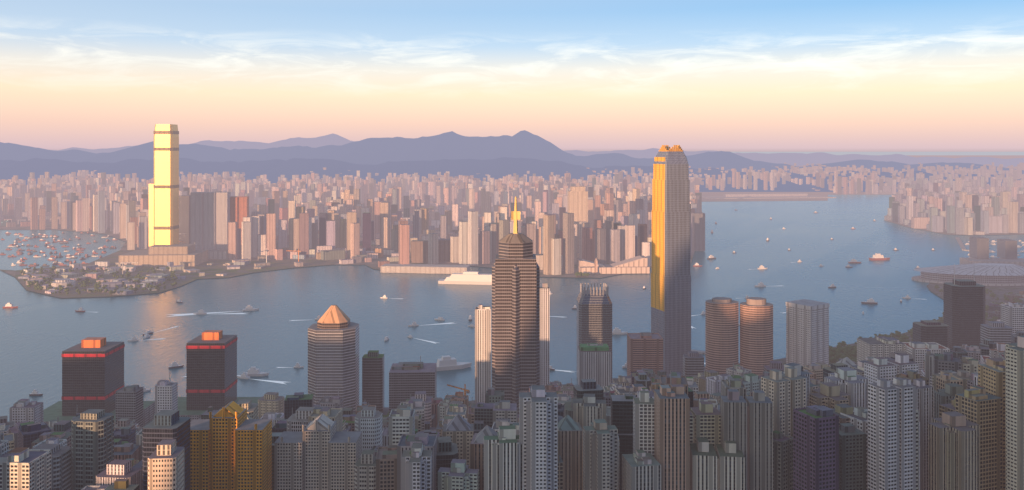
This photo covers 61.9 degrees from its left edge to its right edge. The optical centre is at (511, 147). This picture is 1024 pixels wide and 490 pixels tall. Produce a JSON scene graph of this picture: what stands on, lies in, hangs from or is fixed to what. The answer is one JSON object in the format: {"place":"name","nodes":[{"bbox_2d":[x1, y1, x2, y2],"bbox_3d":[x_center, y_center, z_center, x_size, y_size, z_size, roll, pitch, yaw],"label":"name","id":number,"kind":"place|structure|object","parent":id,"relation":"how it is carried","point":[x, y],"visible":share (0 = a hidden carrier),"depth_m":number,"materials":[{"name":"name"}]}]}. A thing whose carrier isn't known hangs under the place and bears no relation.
{"place":"outdoors","nodes":[
{"label":"outdoors","id":0,"kind":"place"},
{"bbox_2d":[15,250,338,297],"bbox_3d":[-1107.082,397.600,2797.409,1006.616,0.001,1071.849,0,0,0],"label":"reclaimed land","id":1,"kind":"structure","parent":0,"point":[217,267],"depth_m":2745.78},
{"bbox_2d":[0,157,1020,191],"bbox_3d":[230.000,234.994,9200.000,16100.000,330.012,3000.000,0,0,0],"label":"foothills","id":2,"kind":"structure","parent":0,"point":[275,169],"depth_m":8755.39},
{"bbox_2d":[0,152,1023,424],"bbox_3d":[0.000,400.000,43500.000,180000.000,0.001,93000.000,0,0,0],"label":"harbour water","id":3,"kind":"structure","parent":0,"point":[40,334],"depth_m":2222.71,"materials":[{"name":"blue liquid"}]},
{"bbox_2d":[0,209,1023,395],"bbox_3d":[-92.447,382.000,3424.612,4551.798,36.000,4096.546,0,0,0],"label":"boats","id":4,"kind":"object","parent":3,"relation":"on","point":[447,362],"visible":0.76,"depth_m":2494.82,"materials":[{"name":"white"}]},
{"bbox_2d":[0,130,1023,174],"bbox_3d":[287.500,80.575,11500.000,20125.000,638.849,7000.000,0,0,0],"label":"mountains","id":5,"kind":"structure","parent":0,"point":[451,145],"depth_m":10647.76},
{"bbox_2d":[0,155,1023,297],"bbox_3d":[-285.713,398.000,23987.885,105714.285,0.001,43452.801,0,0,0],"label":"kowloon land","id":6,"kind":"structure","parent":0,"point":[373,264],"depth_m":4163.82,"materials":[{"name":"grey concrete"}]},
{"bbox_2d":[18,193,968,394],"bbox_3d":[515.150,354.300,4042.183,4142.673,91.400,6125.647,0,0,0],"label":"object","id":7,"kind":"object","parent":6,"relation":"on","point":[64,279],"visible":0.69,"depth_m":2694.16,"materials":[{"name":"brown soil"}]},
{"bbox_2d":[0,162,1023,274],"bbox_3d":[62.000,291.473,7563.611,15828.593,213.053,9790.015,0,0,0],"label":"city buildings","id":8,"kind":"structure","parent":6,"relation":"on","point":[432,209],"depth_m":4190.64,"materials":[{"name":"beige concrete"}]},
{"bbox_2d":[0,0,1023,151],"label":"sky","id":9,"kind":"structure","parent":0,"point":[583,75],"materials":[{"name":"blue"}]},
{"bbox_2d":[52,134,1023,167],"bbox_3d":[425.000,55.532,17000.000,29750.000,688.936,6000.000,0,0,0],"label":"mountains","id":10,"kind":"structure","parent":0,"point":[800,159],"depth_m":16439.42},
{"bbox_2d":[469,283,1023,403],"bbox_3d":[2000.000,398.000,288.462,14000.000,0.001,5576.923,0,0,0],"label":"hong kong island","id":11,"kind":"object","parent":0,"point":[999,291],"visible":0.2,"depth_m":2333.14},
{"bbox_2d":[0,291,1023,489],"bbox_3d":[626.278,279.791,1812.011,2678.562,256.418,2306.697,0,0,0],"label":"city buildings","id":12,"kind":"structure","parent":11,"relation":"on","point":[953,419],"depth_m":714.84,"materials":[{"name":"grey concrete"}]},
{"bbox_2d":[9,124,1023,489],"bbox_3d":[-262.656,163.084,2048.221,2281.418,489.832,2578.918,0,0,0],"label":"skyscrapers","id":13,"kind":"structure","parent":11,"relation":"on","point":[231,446],"depth_m":1234.45,"materials":[{"name":"grey glass"}]},
{"bbox_2d":[20,266,1022,364],"bbox_3d":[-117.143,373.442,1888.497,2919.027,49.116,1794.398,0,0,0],"label":"trees","id":14,"kind":"object","parent":11,"relation":"on","point":[849,352],"visible":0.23,"depth_m":2347.42,"materials":[{"name":"green plant"}]},
{"bbox_2d":[912,236,1023,285],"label":"convention centre","id":15,"kind":"structure","parent":11,"relation":"on","point":[1006,268],"depth_m":2547.05,"materials":[{"name":"grey metal"}]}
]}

